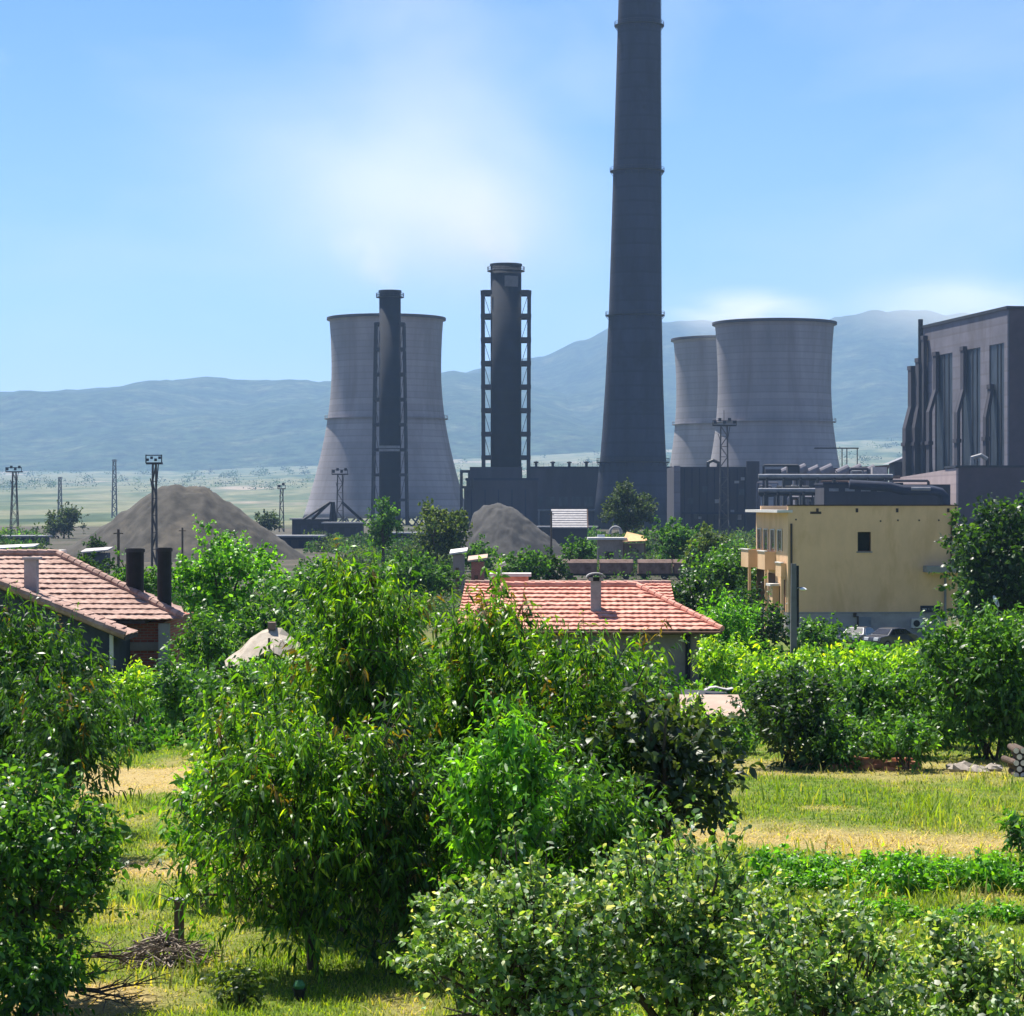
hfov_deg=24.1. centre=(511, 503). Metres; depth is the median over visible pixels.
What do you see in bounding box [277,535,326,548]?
shed
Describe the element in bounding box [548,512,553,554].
utility pole
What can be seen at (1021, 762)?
firewood log
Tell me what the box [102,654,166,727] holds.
bush
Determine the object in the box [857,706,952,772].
bush
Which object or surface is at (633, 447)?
tall chimney
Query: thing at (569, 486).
turbine hall
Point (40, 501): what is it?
ground
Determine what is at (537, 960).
pear tree
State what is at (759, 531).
window
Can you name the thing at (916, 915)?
vegetable plant
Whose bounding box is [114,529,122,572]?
utility pole
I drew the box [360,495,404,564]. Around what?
broadleaf tree
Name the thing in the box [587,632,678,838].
plum tree
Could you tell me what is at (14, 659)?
peach tree
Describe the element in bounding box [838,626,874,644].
parked car
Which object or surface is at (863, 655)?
grape vine
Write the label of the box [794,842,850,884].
vegetable plant
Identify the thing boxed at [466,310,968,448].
mountain
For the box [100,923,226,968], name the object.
brush pile
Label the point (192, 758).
bush
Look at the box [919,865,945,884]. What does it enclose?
vegetable plant
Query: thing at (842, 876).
vegetable plant
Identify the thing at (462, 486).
duct loop
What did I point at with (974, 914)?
vegetable plant
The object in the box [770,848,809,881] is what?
vegetable plant
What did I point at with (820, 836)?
hay
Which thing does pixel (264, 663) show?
bush
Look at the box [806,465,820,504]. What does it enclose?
storage tank
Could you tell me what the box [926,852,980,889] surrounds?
vegetable plant
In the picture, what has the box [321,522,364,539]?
shed
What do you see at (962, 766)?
stone
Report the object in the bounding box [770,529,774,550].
window
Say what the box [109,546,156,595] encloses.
broadleaf tree
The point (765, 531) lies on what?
window
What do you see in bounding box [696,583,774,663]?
bush
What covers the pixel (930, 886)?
vegetable plant
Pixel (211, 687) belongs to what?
bush
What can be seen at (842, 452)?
gangway
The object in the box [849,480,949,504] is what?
bent pipe
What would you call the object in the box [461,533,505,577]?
bush
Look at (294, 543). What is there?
doors
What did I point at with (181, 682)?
bush
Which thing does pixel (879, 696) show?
bush
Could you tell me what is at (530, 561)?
bush
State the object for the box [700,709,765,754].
bush
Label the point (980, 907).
vegetable plant
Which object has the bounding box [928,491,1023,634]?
broadleaf tree
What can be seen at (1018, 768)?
firewood log
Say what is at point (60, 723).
peach tree
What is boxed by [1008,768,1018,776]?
firewood log
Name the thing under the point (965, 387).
boiler house
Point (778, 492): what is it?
pipe rack
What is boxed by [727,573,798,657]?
bush
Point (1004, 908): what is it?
vegetable plant
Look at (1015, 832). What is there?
bush
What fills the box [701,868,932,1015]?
pear tree
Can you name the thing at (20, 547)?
bush
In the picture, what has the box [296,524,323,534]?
doors
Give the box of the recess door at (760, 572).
[757,568,763,599]
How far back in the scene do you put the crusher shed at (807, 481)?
660.00 m
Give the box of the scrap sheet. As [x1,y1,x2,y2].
[678,686,733,712]
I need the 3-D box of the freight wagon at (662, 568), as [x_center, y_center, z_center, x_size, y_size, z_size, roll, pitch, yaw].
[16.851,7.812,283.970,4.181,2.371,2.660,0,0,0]
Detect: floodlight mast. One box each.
[5,466,22,532]
[145,455,162,565]
[277,483,285,531]
[303,468,366,522]
[712,418,736,535]
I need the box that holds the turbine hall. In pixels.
[530,461,672,525]
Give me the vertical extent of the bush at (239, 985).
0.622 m
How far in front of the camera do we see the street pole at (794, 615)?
124.88 m
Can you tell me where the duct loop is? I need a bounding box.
[460,470,473,527]
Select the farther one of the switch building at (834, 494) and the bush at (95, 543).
the switch building at (834, 494)
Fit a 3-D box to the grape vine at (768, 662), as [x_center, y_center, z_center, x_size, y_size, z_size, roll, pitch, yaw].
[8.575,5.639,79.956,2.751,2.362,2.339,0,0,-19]
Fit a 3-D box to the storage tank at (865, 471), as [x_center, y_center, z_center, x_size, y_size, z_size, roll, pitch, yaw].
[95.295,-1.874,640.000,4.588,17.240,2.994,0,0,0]
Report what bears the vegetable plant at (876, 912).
on the ground at (40, 501)
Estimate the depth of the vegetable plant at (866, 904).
29.70 m
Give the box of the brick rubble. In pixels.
[800,756,919,770]
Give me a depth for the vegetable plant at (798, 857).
33.70 m
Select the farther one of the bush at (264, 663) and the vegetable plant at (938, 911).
the bush at (264, 663)
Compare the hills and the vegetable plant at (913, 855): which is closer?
the vegetable plant at (913, 855)
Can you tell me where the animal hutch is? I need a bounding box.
[679,695,745,726]
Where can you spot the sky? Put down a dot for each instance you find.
(189, 188)
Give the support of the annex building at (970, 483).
on the ground at (40, 501)
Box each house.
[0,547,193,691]
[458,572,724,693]
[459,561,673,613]
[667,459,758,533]
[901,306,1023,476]
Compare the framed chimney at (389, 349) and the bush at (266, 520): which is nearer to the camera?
the bush at (266, 520)
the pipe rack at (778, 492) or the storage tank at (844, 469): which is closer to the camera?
the pipe rack at (778, 492)
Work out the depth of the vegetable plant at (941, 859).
33.37 m
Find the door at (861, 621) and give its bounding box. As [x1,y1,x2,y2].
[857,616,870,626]
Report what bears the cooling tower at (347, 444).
on the ground at (40, 501)
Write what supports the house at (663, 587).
on the ground at (40, 501)
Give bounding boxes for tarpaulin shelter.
[225,622,313,676]
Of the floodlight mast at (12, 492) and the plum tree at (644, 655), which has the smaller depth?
the plum tree at (644, 655)
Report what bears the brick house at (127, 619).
on the ground at (40, 501)
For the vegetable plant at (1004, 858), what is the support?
on the ground at (40, 501)
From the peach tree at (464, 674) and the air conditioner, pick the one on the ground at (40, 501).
the peach tree at (464, 674)
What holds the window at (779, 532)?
in the ochre building at (872, 566)
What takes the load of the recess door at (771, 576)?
in the ochre building at (872, 566)
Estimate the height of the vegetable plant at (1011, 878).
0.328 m
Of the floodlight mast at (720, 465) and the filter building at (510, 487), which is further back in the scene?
the filter building at (510, 487)
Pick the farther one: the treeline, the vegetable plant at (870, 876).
the treeline
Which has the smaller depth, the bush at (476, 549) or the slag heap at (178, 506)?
the bush at (476, 549)
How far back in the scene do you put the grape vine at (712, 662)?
81.66 m
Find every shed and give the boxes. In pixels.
[0,535,52,544]
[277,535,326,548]
[289,518,328,534]
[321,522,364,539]
[379,532,464,543]
[537,526,597,536]
[551,509,587,545]
[622,532,646,567]
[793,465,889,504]
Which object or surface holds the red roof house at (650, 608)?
on the ground at (40, 501)
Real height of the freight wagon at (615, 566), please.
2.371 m
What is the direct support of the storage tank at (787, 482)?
on the ground at (40, 501)
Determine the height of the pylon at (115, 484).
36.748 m
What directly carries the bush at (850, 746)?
on the ground at (40, 501)
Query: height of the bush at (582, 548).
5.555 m
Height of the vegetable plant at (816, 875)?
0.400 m
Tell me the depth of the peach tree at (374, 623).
27.72 m
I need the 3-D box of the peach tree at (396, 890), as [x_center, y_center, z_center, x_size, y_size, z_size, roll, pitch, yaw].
[-1.262,3.592,26.018,2.776,3.459,2.422,0,0,-40]
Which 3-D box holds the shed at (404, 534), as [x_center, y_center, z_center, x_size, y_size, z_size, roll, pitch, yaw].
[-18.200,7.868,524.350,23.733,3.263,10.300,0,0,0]
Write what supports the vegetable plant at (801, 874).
on the ground at (40, 501)
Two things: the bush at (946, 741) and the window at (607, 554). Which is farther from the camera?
the window at (607, 554)
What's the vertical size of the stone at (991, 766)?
0.227 m
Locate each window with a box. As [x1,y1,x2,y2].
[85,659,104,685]
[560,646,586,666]
[605,552,612,558]
[688,498,692,503]
[739,489,743,494]
[757,528,761,549]
[763,529,767,549]
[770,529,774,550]
[777,529,781,551]
[856,532,871,552]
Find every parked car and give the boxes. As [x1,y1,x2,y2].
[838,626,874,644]
[862,627,917,646]
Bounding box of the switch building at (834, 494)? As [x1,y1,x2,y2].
[814,483,949,504]
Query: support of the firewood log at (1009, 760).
on the firewood log at (1018, 768)
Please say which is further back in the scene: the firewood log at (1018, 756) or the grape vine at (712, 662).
the grape vine at (712, 662)
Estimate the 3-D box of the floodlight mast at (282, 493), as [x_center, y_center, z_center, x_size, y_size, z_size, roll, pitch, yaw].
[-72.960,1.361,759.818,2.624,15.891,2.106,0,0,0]
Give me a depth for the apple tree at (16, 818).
23.04 m
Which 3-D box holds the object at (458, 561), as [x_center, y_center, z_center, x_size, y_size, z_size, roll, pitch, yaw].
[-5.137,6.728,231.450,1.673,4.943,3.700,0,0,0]
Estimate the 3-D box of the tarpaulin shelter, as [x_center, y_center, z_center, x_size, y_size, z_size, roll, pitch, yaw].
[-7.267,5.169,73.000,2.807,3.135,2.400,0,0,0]
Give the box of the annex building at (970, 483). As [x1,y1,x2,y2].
[894,453,1023,529]
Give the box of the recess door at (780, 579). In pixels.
[780,579,784,611]
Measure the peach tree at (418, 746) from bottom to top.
3.837 m
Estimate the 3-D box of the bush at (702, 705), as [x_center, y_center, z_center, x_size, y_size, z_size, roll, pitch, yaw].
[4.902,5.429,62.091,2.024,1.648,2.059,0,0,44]
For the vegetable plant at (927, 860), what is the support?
on the ground at (40, 501)
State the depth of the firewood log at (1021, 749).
50.97 m
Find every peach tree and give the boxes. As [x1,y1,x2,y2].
[0,580,150,809]
[0,656,154,818]
[136,669,466,983]
[189,639,362,867]
[216,633,465,934]
[239,578,492,838]
[269,678,497,976]
[277,538,452,942]
[399,554,582,869]
[407,679,594,944]
[436,661,696,922]
[471,610,694,925]
[492,755,682,936]
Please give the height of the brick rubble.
0.304 m
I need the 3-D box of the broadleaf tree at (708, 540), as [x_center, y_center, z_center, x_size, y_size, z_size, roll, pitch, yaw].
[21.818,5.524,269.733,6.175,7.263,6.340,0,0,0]
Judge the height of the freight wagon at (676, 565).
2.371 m
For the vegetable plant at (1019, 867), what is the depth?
33.60 m
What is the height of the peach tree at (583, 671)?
4.052 m
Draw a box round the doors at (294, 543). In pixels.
[291,540,310,547]
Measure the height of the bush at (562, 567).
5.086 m
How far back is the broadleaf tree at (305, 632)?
79.51 m
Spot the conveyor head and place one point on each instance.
(895, 467)
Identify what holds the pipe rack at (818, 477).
on the ground at (40, 501)
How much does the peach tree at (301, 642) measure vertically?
4.371 m
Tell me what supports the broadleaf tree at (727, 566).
on the ground at (40, 501)
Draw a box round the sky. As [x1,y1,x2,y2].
[0,0,1023,391]
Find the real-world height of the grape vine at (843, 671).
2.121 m
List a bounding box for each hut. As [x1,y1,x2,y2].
[0,544,39,549]
[81,547,112,573]
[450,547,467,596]
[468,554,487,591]
[587,525,626,564]
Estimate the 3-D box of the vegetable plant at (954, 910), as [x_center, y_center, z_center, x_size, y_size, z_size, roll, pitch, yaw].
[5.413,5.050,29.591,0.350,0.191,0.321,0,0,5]
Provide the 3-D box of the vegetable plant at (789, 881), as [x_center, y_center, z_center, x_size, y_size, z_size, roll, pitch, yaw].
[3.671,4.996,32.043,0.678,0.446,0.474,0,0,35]
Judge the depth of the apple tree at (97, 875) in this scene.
23.98 m
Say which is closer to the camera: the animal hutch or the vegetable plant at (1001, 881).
the vegetable plant at (1001, 881)
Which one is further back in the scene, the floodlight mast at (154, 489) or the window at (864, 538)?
the floodlight mast at (154, 489)
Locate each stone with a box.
[947,761,974,772]
[967,765,988,772]
[985,763,1002,770]
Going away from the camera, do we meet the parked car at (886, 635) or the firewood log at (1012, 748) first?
the firewood log at (1012, 748)
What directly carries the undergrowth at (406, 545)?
on the ground at (40, 501)
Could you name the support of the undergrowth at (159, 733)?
on the ground at (40, 501)
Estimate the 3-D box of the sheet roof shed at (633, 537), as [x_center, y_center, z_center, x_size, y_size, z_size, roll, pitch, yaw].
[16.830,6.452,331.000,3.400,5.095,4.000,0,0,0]
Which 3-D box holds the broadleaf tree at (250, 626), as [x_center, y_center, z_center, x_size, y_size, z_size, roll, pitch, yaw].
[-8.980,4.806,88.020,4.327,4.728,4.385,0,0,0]
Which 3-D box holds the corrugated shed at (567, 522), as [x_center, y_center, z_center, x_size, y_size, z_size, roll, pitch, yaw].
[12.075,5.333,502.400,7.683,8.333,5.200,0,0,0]
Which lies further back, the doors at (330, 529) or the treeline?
the treeline
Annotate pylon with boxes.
[57,477,62,513]
[111,459,116,517]
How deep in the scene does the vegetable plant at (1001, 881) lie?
32.35 m
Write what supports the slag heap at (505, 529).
on the ground at (40, 501)
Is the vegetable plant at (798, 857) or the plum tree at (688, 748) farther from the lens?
the vegetable plant at (798, 857)
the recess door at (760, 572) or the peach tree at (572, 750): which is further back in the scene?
the recess door at (760, 572)
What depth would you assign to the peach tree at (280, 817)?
25.17 m
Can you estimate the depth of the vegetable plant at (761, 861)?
32.60 m
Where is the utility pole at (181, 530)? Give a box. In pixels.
[179,528,185,568]
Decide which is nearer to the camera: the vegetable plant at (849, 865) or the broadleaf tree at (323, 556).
the vegetable plant at (849, 865)
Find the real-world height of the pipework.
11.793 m
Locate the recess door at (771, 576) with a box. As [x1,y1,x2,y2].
[768,573,774,603]
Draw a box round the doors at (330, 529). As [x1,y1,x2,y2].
[328,527,357,537]
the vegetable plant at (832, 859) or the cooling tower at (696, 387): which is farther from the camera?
the cooling tower at (696, 387)
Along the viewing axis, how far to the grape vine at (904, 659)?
79.68 m
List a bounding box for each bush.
[0,907,106,1015]
[6,546,31,549]
[43,500,89,538]
[81,533,106,552]
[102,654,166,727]
[137,646,230,739]
[149,757,250,906]
[162,599,248,706]
[167,719,250,847]
[176,648,278,749]
[198,953,278,1009]
[217,654,302,701]
[253,509,283,530]
[263,642,328,727]
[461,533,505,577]
[491,545,554,579]
[536,544,578,579]
[558,534,598,560]
[677,684,726,740]
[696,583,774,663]
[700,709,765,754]
[723,655,859,770]
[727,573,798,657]
[788,613,860,649]
[790,710,894,771]
[820,657,950,758]
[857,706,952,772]
[880,661,973,749]
[901,587,1023,761]
[904,632,989,725]
[976,603,1023,684]
[988,806,1023,867]
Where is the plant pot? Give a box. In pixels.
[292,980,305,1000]
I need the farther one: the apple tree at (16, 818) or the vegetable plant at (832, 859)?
the vegetable plant at (832, 859)
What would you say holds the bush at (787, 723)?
on the ground at (40, 501)
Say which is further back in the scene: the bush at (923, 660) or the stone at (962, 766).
the bush at (923, 660)
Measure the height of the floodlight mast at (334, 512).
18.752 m
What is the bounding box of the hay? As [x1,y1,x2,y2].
[0,744,1023,1015]
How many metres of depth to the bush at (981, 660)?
55.44 m
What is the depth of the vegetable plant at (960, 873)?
32.88 m
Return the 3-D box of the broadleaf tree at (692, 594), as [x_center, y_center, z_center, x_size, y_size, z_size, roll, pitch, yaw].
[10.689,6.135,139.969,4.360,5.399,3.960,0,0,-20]
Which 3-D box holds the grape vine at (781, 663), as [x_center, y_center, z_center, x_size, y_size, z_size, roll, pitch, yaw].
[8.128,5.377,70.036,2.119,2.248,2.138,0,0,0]
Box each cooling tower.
[302,313,463,525]
[670,335,717,466]
[710,318,839,505]
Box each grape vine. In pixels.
[687,631,754,691]
[732,638,808,694]
[756,650,820,709]
[777,639,861,689]
[819,654,881,710]
[824,639,901,681]
[880,636,924,676]
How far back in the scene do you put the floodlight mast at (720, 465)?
608.95 m
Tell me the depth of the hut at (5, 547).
300.97 m
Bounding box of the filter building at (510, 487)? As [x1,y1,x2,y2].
[465,467,538,529]
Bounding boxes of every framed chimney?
[371,289,408,524]
[481,262,530,477]
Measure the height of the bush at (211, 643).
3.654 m
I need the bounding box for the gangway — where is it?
[814,448,858,465]
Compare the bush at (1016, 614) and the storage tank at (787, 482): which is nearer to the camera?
the bush at (1016, 614)
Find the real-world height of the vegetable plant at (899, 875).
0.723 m
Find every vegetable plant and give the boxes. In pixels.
[743,835,796,888]
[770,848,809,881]
[772,863,809,896]
[776,849,815,871]
[789,864,828,887]
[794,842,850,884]
[794,864,837,890]
[803,847,846,869]
[820,859,866,888]
[830,859,861,875]
[836,845,888,877]
[843,892,879,915]
[844,862,896,888]
[849,874,879,894]
[870,842,927,895]
[871,901,891,916]
[872,888,915,919]
[874,843,930,888]
[875,845,913,876]
[900,899,923,920]
[901,869,954,894]
[909,854,935,869]
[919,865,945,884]
[919,904,959,926]
[923,855,958,889]
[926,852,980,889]
[928,850,960,869]
[938,907,960,919]
[941,857,981,885]
[951,900,984,925]
[955,847,1019,893]
[966,896,985,915]
[972,866,1015,890]
[978,844,1017,872]
[979,866,1023,888]
[982,897,1023,923]
[1002,904,1023,922]
[1007,863,1023,894]
[1009,858,1023,876]
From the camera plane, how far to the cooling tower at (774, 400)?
929.73 m
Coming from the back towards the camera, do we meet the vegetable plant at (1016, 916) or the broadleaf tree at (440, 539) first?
the broadleaf tree at (440, 539)
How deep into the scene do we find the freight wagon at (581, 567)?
282.70 m
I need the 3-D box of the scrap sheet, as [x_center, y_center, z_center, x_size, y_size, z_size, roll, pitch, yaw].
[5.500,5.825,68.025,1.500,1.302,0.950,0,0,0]
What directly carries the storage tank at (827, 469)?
on the ground at (40, 501)
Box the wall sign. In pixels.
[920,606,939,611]
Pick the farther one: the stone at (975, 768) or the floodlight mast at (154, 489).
the floodlight mast at (154, 489)
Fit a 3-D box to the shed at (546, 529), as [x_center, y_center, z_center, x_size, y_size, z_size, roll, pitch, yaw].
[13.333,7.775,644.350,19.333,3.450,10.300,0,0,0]
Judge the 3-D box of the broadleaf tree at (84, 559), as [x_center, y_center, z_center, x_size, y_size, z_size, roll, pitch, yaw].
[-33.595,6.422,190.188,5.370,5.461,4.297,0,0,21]
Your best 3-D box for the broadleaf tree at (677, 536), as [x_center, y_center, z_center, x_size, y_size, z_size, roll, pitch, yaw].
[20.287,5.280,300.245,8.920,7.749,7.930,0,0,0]
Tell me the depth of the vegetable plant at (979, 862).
32.28 m
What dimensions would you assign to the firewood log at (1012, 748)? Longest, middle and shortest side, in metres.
0.912 x 0.135 x 0.135 m
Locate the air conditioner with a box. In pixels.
[911,619,923,628]
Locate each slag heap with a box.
[58,484,306,561]
[461,503,564,556]
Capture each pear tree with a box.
[378,807,658,1015]
[559,794,805,1015]
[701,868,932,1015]
[860,901,1023,1015]
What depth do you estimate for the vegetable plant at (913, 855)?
32.55 m
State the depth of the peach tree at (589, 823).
25.33 m
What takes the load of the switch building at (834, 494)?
on the ground at (40, 501)
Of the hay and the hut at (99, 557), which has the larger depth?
the hut at (99, 557)
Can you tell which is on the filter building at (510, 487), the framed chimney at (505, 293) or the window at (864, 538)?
the framed chimney at (505, 293)
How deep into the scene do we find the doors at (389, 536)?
519.89 m
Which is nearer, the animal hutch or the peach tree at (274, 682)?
the peach tree at (274, 682)
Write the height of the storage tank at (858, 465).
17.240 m
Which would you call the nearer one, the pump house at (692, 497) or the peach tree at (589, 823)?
the peach tree at (589, 823)
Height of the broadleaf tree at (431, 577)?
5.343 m
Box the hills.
[0,371,601,471]
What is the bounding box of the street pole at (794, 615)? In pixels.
[790,564,806,652]
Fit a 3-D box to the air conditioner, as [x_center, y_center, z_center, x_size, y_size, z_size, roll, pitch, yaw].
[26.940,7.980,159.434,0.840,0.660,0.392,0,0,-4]
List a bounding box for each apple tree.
[0,749,122,1015]
[3,788,148,1000]
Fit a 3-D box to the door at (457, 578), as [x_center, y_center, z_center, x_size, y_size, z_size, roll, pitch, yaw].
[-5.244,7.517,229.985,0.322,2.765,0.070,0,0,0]
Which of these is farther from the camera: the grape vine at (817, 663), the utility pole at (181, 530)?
the utility pole at (181, 530)
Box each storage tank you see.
[779,467,793,505]
[794,463,808,504]
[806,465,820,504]
[819,463,834,482]
[834,464,849,482]
[852,463,863,473]
[863,464,874,480]
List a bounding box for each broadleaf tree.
[75,550,119,574]
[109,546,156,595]
[147,513,296,668]
[220,570,306,665]
[257,551,349,637]
[270,554,355,612]
[291,588,348,660]
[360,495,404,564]
[371,547,466,602]
[411,496,472,569]
[597,477,658,542]
[639,515,700,558]
[668,563,727,639]
[677,535,756,610]
[679,521,733,570]
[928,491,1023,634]
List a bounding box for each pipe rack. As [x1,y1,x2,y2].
[758,474,892,505]
[758,488,814,505]
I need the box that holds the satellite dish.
[993,595,998,615]
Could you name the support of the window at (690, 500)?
in the pump house at (692, 497)
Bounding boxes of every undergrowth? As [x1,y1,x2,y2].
[0,522,1022,632]
[77,637,1022,752]
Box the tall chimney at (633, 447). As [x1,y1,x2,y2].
[593,0,669,528]
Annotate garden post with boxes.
[168,897,183,940]
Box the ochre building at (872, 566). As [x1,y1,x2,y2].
[740,505,959,638]
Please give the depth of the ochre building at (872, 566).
159.48 m
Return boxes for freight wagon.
[563,559,597,578]
[598,559,633,579]
[636,559,671,579]
[672,559,700,579]
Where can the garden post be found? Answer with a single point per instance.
(177, 917)
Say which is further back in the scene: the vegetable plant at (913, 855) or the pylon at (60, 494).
the pylon at (60, 494)
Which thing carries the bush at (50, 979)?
on the ground at (40, 501)
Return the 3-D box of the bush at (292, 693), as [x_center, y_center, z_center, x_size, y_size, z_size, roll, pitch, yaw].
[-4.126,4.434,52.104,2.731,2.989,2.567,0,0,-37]
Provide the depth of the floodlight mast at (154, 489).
344.62 m
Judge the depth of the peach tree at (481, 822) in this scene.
24.41 m
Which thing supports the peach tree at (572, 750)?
on the ground at (40, 501)
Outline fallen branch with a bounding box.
[40,927,174,1013]
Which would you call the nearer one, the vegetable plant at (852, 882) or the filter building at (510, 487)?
the vegetable plant at (852, 882)
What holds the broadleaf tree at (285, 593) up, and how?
on the ground at (40, 501)
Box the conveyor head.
[882,457,901,481]
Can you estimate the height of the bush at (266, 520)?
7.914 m
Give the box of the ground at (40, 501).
[0,439,1023,1015]
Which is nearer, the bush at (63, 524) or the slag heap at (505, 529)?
the slag heap at (505, 529)
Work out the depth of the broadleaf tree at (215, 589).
104.27 m
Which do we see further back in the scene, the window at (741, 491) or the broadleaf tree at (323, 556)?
the window at (741, 491)
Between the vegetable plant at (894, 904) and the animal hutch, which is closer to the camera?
the vegetable plant at (894, 904)
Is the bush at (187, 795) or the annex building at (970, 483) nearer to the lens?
the bush at (187, 795)
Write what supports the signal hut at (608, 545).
on the ground at (40, 501)
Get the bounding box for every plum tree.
[580,670,768,890]
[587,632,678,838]
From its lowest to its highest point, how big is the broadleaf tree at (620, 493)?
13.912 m
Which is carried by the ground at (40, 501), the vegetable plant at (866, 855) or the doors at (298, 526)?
the vegetable plant at (866, 855)
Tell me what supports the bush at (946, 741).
on the ground at (40, 501)
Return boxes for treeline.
[0,437,900,491]
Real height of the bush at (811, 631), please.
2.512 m
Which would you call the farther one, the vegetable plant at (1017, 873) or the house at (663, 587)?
the house at (663, 587)
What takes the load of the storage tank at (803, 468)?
on the ground at (40, 501)
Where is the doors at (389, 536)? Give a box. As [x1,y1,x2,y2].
[389,536,464,542]
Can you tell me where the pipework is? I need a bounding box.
[756,464,929,508]
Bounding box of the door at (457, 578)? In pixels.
[456,568,458,595]
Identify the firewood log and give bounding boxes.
[1001,755,1018,765]
[1007,743,1018,753]
[1008,764,1022,771]
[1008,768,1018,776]
[1011,751,1022,759]
[1013,743,1023,753]
[1013,756,1023,765]
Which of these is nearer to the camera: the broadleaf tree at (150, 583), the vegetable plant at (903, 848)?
the vegetable plant at (903, 848)

